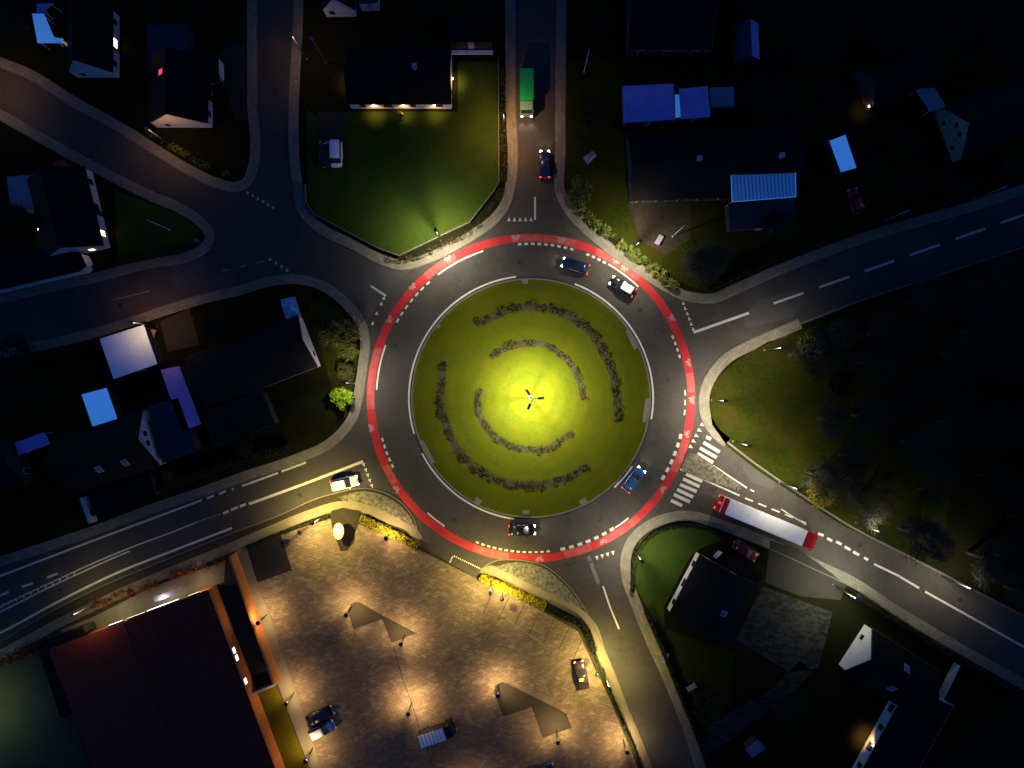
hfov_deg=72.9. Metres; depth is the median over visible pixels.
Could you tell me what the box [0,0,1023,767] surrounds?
road
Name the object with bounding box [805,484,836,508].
tree
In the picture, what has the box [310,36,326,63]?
street lamp
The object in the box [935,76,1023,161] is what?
house
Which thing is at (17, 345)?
tree
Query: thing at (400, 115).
bush
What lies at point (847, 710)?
garden ground
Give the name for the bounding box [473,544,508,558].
worn cycle lane
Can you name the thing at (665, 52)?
window
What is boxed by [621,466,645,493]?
car
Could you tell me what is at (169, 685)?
supermarket
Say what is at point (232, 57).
driveway
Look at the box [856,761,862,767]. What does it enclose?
window
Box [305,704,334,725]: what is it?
car
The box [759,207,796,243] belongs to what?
tree
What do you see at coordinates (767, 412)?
lawn
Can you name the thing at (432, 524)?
cycle lane
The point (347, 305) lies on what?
pavement
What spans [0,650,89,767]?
yard paving
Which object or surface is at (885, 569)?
lane line
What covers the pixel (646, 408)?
inspection slab
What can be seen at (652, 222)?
patio
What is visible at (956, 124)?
window
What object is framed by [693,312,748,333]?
lane line
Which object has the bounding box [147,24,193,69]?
roof
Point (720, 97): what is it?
canopy
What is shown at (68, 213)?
house
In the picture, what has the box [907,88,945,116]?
canopy
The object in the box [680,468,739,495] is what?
lane line
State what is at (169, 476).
bush
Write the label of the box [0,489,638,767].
yard ground
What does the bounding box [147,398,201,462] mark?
annex
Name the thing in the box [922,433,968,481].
tree
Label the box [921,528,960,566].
tree
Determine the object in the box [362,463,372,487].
yield triangles
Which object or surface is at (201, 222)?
pavement
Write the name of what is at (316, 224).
pavement
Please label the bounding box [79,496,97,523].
garden wall
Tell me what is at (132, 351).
garage
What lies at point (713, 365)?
kerb
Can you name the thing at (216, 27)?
garden ground
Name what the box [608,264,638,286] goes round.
edge line
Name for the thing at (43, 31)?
carport
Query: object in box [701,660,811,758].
garden path
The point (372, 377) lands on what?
worn cycle lane
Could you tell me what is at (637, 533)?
pavement
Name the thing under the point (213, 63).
annex
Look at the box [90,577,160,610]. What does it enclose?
hedge
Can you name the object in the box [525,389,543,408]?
lamp mast
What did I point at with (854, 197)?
car
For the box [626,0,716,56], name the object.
house
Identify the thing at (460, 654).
parking lot
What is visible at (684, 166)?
house
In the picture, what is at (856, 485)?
tree
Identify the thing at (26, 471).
window
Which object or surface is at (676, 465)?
worn cycle lane
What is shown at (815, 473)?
tree
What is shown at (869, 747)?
window
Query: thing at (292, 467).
lane line
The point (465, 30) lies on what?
garage
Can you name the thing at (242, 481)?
kerb
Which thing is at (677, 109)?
passage
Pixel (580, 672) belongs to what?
car
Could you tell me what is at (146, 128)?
street lamp
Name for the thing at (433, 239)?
garden wall
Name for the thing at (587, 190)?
bush
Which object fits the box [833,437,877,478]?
tree
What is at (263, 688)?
brick wall
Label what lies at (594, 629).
kerb
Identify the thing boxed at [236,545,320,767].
service path
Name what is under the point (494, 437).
planting bed
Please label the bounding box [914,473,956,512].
tree
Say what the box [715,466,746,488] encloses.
lane line
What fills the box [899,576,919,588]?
lane line
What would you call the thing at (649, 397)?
kerb
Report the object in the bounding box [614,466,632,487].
edge line
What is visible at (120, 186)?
kerb
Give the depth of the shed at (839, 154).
107.48 m
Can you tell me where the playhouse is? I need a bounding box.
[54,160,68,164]
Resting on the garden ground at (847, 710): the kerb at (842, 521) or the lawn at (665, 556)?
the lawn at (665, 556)
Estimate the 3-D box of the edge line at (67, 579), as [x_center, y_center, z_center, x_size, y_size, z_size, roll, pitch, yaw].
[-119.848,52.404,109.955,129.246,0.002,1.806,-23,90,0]
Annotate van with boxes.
[328,140,342,167]
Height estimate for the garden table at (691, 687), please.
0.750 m
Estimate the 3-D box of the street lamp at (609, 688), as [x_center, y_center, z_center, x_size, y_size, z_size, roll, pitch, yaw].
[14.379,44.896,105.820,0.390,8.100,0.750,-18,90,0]
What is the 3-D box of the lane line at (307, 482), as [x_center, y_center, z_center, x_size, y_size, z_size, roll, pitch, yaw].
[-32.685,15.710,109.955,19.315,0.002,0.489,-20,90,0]
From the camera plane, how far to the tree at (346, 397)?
107.52 m
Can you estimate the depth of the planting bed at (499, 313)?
109.83 m
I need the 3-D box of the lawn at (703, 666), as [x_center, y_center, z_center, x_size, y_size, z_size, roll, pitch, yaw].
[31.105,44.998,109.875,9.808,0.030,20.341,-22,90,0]
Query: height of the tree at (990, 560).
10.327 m
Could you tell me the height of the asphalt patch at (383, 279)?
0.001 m
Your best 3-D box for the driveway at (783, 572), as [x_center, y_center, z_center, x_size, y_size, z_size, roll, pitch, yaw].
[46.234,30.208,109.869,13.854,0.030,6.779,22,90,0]
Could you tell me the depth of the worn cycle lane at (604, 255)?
109.95 m
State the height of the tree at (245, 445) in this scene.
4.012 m
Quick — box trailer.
[583,151,596,163]
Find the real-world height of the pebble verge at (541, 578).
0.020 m
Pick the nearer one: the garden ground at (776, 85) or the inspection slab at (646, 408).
the inspection slab at (646, 408)
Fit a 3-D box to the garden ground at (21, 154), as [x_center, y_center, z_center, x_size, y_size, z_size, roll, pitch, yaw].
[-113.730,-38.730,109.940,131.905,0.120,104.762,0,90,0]
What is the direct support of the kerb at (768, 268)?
on the road
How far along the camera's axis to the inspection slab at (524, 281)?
109.82 m
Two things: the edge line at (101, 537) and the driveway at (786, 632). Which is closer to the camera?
the driveway at (786, 632)
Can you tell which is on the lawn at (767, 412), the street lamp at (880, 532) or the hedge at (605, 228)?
the street lamp at (880, 532)
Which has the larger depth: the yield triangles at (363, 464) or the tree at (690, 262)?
the yield triangles at (363, 464)
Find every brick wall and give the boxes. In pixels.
[228,552,279,684]
[252,680,278,694]
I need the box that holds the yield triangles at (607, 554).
[595,551,613,559]
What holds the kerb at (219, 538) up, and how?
on the road
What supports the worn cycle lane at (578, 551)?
on the cycle lane at (432, 524)
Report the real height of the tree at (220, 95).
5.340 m
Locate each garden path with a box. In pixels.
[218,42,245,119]
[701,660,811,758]
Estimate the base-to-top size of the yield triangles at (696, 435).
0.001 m
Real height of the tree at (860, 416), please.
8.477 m
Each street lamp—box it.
[69,598,102,616]
[128,321,157,326]
[144,127,172,145]
[194,239,219,250]
[290,32,307,59]
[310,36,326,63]
[502,109,504,130]
[602,667,610,691]
[764,346,785,350]
[778,481,801,490]
[832,584,859,600]
[855,521,883,533]
[882,210,908,221]
[939,574,974,590]
[969,186,1006,201]
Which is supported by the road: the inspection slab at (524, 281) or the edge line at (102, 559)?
the edge line at (102, 559)
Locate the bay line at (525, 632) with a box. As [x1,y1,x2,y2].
[507,619,544,645]
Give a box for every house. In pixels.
[0,246,93,292]
[0,439,34,492]
[27,165,109,257]
[43,409,165,493]
[67,0,119,77]
[149,46,212,127]
[187,315,320,408]
[321,0,356,16]
[343,47,451,108]
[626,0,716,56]
[626,126,802,203]
[667,552,755,642]
[839,624,939,708]
[852,697,953,767]
[854,46,939,111]
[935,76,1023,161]
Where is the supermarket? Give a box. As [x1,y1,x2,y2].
[49,584,284,767]
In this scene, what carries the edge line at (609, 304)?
on the road
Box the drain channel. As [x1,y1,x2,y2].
[394,648,418,725]
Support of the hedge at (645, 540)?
on the garden ground at (847, 710)
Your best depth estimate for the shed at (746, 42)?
107.36 m
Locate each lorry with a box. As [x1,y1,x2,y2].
[417,718,456,748]
[518,68,534,116]
[714,494,817,550]
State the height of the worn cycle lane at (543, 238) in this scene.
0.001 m
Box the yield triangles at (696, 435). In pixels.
[688,423,703,447]
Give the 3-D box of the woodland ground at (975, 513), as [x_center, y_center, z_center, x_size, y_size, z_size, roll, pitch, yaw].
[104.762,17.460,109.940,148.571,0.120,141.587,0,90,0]
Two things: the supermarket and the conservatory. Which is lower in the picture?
the supermarket
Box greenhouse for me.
[281,297,302,318]
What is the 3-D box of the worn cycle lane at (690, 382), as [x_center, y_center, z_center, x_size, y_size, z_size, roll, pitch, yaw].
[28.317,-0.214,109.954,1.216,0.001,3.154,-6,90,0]
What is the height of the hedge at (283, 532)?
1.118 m
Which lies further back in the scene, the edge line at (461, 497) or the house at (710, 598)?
the edge line at (461, 497)
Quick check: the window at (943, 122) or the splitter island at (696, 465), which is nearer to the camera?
the window at (943, 122)
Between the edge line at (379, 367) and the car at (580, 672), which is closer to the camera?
the car at (580, 672)
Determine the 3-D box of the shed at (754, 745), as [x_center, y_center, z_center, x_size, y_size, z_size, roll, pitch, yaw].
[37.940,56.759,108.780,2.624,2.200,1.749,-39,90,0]
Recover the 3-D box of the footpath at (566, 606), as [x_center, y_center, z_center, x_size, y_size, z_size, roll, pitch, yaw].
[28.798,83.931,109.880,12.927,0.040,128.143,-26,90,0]
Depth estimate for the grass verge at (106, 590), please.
109.85 m
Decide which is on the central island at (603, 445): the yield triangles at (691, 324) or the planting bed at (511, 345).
the planting bed at (511, 345)
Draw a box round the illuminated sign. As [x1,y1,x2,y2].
[333,523,343,539]
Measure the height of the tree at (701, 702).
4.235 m
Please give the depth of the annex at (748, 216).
107.38 m
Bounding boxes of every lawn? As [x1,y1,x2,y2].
[115,190,198,260]
[258,684,307,767]
[307,62,497,254]
[308,300,357,416]
[566,60,899,288]
[632,523,720,627]
[656,621,734,734]
[709,280,960,561]
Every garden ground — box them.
[0,0,249,181]
[0,121,204,293]
[0,284,359,555]
[299,0,507,259]
[563,0,1023,292]
[631,521,1023,767]
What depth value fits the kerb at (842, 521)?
109.85 m
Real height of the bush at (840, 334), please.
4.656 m
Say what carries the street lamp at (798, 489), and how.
on the lawn at (767, 412)
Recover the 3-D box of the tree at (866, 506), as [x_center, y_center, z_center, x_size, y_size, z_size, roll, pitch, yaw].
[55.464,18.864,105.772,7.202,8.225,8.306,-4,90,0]
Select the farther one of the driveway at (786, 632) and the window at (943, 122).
the driveway at (786, 632)
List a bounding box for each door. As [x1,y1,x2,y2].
[96,211,103,216]
[365,4,373,10]
[468,42,473,48]
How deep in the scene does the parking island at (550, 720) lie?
109.80 m
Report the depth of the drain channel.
109.85 m
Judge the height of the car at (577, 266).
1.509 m
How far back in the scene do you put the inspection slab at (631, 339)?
109.82 m
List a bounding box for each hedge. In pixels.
[0,646,33,667]
[12,321,149,364]
[53,445,289,529]
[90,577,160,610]
[145,128,229,176]
[169,556,225,580]
[249,515,329,548]
[359,514,418,549]
[387,65,508,263]
[478,573,546,611]
[546,604,596,652]
[567,187,679,291]
[593,652,642,767]
[630,523,724,592]
[644,610,710,767]
[705,191,965,291]
[851,591,1023,699]
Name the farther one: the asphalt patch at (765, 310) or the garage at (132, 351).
the asphalt patch at (765, 310)
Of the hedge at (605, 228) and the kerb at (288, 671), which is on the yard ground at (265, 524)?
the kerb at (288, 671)
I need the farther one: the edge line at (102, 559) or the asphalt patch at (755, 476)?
the asphalt patch at (755, 476)
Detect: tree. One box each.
[0,201,32,229]
[0,331,36,368]
[199,72,229,105]
[229,427,254,454]
[329,387,353,410]
[578,92,608,129]
[677,241,716,288]
[688,690,723,723]
[691,238,735,279]
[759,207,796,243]
[789,317,847,382]
[800,452,845,501]
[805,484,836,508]
[814,396,855,439]
[818,459,866,507]
[822,363,860,399]
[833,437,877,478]
[848,392,902,440]
[855,483,901,534]
[894,510,953,573]
[898,414,961,471]
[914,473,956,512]
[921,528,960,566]
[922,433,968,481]
[960,729,994,760]
[966,530,1023,592]
[995,541,1023,589]
[1001,583,1023,610]
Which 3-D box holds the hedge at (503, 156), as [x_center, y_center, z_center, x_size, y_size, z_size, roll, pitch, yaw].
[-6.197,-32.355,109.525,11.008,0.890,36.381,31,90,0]
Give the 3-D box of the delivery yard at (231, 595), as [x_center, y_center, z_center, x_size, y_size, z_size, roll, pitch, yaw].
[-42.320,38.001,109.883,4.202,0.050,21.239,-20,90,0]
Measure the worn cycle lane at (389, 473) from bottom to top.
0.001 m
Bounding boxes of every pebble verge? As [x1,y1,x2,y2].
[338,491,415,528]
[494,562,582,607]
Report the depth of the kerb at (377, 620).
109.78 m
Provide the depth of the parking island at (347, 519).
109.80 m
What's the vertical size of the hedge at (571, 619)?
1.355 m
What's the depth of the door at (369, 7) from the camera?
108.82 m
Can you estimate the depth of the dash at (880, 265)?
109.95 m
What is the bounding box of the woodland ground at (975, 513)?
[709,248,1023,614]
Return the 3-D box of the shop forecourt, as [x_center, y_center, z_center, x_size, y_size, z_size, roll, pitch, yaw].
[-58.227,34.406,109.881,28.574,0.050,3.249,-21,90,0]
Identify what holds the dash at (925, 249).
on the road
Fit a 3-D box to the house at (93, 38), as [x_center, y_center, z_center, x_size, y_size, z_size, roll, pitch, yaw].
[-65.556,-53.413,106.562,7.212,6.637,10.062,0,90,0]
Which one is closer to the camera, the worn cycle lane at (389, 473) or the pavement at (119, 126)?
the pavement at (119, 126)
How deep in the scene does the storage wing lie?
106.48 m
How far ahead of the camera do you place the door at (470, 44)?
108.82 m
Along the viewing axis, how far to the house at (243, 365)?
106.01 m
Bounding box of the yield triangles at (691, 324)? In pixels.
[682,301,694,330]
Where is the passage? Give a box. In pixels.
[672,94,680,121]
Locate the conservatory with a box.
[725,172,795,206]
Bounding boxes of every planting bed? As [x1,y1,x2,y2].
[435,361,590,490]
[473,388,574,454]
[474,301,623,421]
[489,338,586,400]
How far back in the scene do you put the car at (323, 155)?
108.73 m
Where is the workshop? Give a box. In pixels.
[621,83,675,127]
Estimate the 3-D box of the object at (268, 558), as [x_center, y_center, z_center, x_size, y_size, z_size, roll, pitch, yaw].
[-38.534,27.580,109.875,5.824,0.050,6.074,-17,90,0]
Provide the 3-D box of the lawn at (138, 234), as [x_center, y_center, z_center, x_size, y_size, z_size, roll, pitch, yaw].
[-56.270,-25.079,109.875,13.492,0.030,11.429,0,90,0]
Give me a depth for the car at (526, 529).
109.00 m
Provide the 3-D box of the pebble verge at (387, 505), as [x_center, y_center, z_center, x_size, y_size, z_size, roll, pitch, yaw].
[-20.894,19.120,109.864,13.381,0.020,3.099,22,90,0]
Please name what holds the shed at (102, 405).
on the garden ground at (309, 414)
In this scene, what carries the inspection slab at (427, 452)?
on the central island at (603, 445)
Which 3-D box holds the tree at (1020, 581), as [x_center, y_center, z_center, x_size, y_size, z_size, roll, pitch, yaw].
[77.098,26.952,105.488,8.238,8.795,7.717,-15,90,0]
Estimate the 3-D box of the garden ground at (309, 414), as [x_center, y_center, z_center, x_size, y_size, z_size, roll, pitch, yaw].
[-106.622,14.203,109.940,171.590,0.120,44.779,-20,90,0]
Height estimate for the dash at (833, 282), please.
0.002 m
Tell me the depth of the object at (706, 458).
109.95 m
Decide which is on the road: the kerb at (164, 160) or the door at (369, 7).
the kerb at (164, 160)
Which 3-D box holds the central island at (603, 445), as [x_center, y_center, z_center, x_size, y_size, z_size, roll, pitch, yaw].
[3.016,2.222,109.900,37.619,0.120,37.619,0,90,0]
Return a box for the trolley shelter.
[153,586,181,601]
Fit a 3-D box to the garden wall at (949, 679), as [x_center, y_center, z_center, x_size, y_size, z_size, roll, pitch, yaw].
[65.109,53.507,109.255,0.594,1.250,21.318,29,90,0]
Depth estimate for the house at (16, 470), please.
106.98 m
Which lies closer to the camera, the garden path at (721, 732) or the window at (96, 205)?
the window at (96, 205)
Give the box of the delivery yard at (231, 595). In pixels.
[217,559,271,687]
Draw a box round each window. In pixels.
[23,468,28,473]
[94,203,99,211]
[663,51,672,54]
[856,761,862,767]
[866,741,873,751]
[877,723,883,731]
[887,703,895,713]
[941,119,946,126]
[954,121,959,128]
[957,130,963,137]
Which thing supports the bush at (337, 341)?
on the lawn at (332, 360)
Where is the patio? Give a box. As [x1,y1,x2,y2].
[628,204,689,254]
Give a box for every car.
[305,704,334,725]
[307,719,336,740]
[317,141,329,167]
[330,475,358,490]
[508,523,535,536]
[527,761,553,767]
[538,150,551,177]
[561,257,589,274]
[573,659,589,690]
[609,276,636,296]
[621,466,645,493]
[731,538,759,561]
[846,187,863,213]
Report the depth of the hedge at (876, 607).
108.64 m
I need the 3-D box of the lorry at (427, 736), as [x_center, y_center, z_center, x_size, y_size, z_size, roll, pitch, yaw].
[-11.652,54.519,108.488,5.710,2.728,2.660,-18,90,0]
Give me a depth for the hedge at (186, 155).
109.35 m
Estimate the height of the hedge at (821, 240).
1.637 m
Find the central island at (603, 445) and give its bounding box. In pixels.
[413,280,648,515]
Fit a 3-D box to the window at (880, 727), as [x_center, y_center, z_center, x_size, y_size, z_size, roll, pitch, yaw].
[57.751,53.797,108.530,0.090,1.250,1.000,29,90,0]
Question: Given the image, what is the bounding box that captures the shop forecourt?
[60,560,225,632]
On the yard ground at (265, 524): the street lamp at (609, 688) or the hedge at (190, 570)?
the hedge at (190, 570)
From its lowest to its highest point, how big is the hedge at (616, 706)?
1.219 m
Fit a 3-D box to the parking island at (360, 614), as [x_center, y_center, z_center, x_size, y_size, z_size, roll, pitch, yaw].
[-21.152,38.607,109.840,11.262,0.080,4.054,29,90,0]
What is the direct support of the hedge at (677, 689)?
on the garden ground at (847, 710)
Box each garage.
[92,474,160,519]
[100,325,164,378]
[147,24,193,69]
[447,10,492,54]
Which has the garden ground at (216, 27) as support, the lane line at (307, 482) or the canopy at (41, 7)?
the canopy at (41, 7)
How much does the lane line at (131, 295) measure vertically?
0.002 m
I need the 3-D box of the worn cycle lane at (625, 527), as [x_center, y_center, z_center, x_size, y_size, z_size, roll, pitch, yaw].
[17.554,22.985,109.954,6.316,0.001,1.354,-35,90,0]
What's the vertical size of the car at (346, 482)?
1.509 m
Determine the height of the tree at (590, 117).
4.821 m
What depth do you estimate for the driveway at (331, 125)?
109.85 m
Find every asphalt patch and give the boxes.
[362,267,409,317]
[742,464,774,489]
[744,290,809,327]
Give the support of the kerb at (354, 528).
on the yard ground at (265, 524)
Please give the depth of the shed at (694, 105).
107.18 m
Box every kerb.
[0,0,260,192]
[0,120,205,294]
[0,274,369,566]
[0,487,420,641]
[258,582,321,767]
[288,0,517,270]
[331,508,360,550]
[348,602,415,642]
[411,278,650,517]
[478,559,649,767]
[494,682,570,737]
[563,0,1023,294]
[630,520,1023,767]
[698,319,797,446]
[727,442,1023,616]
[800,246,1023,324]
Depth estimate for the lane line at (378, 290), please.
109.95 m
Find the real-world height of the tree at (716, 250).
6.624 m
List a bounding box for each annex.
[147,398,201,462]
[192,46,223,84]
[201,391,278,445]
[357,0,379,10]
[713,550,761,589]
[725,199,794,231]
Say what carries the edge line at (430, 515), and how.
on the road
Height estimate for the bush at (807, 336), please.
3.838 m
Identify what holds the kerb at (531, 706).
on the parking lot
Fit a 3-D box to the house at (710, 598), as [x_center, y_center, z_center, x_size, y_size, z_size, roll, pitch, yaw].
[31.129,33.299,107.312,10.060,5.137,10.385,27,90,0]
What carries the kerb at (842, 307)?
on the road
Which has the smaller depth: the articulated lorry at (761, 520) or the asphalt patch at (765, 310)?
the articulated lorry at (761, 520)
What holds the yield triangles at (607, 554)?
on the road
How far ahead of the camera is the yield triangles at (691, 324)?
109.95 m
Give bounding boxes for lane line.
[113,291,149,299]
[242,472,277,486]
[249,460,362,504]
[281,462,305,471]
[371,285,385,296]
[534,197,535,219]
[602,586,619,628]
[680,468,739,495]
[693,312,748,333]
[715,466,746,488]
[874,563,898,576]
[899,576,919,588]
[925,591,1023,647]
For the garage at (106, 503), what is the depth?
107.68 m
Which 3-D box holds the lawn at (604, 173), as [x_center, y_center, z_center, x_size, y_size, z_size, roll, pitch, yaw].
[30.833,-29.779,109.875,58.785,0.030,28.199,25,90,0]
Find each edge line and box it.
[0,499,201,576]
[0,521,199,606]
[0,527,231,633]
[0,551,129,611]
[376,345,385,389]
[408,276,515,433]
[422,453,513,519]
[427,513,444,525]
[438,250,482,274]
[575,283,653,418]
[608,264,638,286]
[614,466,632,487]
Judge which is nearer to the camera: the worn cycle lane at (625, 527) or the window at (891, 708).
the window at (891, 708)
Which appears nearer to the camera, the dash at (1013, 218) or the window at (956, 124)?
the window at (956, 124)
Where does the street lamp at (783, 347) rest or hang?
on the lawn at (767, 412)
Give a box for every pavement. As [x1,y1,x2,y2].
[0,0,259,190]
[0,109,214,304]
[0,275,368,565]
[289,0,516,269]
[554,0,1023,303]
[620,510,1023,767]
[699,320,801,445]
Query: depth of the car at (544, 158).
108.98 m
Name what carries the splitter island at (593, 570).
on the road
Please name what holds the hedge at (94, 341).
on the garden ground at (309, 414)
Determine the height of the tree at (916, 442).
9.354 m
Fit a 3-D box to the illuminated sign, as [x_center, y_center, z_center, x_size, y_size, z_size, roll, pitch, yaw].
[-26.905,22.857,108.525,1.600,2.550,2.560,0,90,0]
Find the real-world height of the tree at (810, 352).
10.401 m
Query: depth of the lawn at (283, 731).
109.85 m
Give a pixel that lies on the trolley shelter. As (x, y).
(161, 596)
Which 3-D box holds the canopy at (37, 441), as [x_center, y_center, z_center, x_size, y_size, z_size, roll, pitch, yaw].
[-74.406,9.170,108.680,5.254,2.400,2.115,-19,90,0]
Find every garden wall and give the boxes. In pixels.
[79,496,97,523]
[304,57,498,256]
[939,662,959,699]
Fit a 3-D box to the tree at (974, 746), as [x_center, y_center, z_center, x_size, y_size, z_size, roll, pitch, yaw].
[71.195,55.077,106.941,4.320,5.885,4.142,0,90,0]
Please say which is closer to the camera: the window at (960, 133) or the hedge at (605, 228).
the window at (960, 133)
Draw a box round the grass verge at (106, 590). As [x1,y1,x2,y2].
[0,536,231,647]
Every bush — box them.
[160,471,173,481]
[319,318,360,351]
[321,309,342,330]
[334,362,354,380]
[336,341,359,360]
[392,110,403,120]
[566,174,593,207]
[796,330,828,355]
[825,317,863,350]
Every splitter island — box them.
[586,555,599,584]
[681,453,740,490]
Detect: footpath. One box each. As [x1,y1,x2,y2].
[0,501,422,659]
[480,565,651,767]
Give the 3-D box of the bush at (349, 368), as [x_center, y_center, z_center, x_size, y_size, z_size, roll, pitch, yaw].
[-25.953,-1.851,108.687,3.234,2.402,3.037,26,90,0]
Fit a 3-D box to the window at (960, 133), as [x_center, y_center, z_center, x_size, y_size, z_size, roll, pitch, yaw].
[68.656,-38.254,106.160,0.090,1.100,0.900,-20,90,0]
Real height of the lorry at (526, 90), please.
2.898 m
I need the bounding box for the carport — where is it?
[32,14,66,49]
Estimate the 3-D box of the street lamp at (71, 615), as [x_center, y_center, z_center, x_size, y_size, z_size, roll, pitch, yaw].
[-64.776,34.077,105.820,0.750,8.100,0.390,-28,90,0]
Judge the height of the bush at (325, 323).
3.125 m
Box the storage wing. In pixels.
[37,621,96,718]
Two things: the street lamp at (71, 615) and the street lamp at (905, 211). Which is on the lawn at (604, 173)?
the street lamp at (905, 211)
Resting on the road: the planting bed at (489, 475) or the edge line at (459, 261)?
the edge line at (459, 261)
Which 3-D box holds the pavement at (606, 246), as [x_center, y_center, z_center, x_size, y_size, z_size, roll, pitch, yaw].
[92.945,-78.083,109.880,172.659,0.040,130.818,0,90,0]
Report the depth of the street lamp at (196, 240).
105.36 m
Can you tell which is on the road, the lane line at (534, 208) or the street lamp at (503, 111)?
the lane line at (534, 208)
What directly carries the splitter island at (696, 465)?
on the road
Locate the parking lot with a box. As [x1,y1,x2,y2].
[259,519,637,767]
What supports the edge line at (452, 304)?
on the road
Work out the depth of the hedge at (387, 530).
108.87 m
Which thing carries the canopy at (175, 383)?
on the garden ground at (309, 414)
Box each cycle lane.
[367,234,694,561]
[367,348,381,408]
[382,464,397,483]
[424,253,456,279]
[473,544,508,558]
[511,234,575,246]
[564,543,591,557]
[595,248,639,280]
[605,515,639,542]
[671,439,688,471]
[686,372,694,392]
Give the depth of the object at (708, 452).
109.95 m
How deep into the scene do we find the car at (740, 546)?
108.79 m
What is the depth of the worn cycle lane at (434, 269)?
109.95 m
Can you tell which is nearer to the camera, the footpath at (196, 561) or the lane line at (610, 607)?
the footpath at (196, 561)
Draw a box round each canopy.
[15,432,53,454]
[36,3,62,18]
[161,366,204,429]
[708,87,733,110]
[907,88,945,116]
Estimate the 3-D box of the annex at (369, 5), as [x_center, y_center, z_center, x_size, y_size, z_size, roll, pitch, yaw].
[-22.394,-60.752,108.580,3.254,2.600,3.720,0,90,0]
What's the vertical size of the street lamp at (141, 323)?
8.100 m
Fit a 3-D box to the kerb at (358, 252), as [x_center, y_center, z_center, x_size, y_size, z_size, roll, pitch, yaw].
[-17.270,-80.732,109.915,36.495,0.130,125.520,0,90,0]
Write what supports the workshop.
on the garden ground at (776, 85)
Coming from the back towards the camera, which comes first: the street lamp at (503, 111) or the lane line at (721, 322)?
the lane line at (721, 322)
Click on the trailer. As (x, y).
(589, 157)
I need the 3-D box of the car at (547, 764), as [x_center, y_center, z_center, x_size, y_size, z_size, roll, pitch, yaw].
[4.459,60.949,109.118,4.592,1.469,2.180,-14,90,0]
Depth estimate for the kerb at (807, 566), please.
109.85 m
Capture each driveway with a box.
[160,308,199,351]
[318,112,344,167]
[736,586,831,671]
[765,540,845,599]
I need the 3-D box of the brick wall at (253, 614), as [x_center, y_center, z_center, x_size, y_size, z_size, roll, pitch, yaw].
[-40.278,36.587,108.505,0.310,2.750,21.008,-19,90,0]
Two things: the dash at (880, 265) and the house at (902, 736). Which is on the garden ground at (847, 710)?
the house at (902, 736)
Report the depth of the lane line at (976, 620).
109.95 m
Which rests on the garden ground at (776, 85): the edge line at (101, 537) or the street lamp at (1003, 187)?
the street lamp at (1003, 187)
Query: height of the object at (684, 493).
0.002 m
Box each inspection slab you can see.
[419,440,434,463]
[473,497,481,504]
[522,279,527,283]
[579,498,586,504]
[625,329,637,349]
[642,398,649,421]
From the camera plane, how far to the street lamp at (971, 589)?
105.48 m
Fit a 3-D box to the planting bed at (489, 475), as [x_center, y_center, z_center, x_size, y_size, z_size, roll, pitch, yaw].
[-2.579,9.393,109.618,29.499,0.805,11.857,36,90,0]
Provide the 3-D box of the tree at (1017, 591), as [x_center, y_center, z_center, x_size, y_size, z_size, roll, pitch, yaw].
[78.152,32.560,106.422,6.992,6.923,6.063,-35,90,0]
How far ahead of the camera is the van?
108.11 m
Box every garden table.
[654,234,663,244]
[686,682,696,691]
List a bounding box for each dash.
[773,292,803,303]
[819,276,848,287]
[864,260,894,271]
[910,244,939,255]
[955,228,985,239]
[1001,214,1023,223]
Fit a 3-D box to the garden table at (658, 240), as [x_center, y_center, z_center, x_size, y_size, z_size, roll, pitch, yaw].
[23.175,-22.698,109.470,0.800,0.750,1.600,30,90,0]
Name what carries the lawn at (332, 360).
on the garden ground at (309, 414)
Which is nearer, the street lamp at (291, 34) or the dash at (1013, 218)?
the street lamp at (291, 34)
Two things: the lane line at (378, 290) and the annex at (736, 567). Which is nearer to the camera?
the annex at (736, 567)
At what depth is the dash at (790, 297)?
109.95 m
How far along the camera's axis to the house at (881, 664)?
105.67 m
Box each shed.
[7,175,33,214]
[82,388,123,425]
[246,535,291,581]
[678,86,710,123]
[732,19,759,65]
[743,735,765,757]
[825,135,855,174]
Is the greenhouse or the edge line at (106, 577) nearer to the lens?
the greenhouse
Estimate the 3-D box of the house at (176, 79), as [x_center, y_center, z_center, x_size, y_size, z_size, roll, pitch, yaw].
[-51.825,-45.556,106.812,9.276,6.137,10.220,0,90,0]
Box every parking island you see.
[332,509,359,549]
[349,603,414,641]
[495,683,569,736]
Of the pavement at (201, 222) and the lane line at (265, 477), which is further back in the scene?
the lane line at (265, 477)
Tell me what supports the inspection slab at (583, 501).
on the central island at (603, 445)

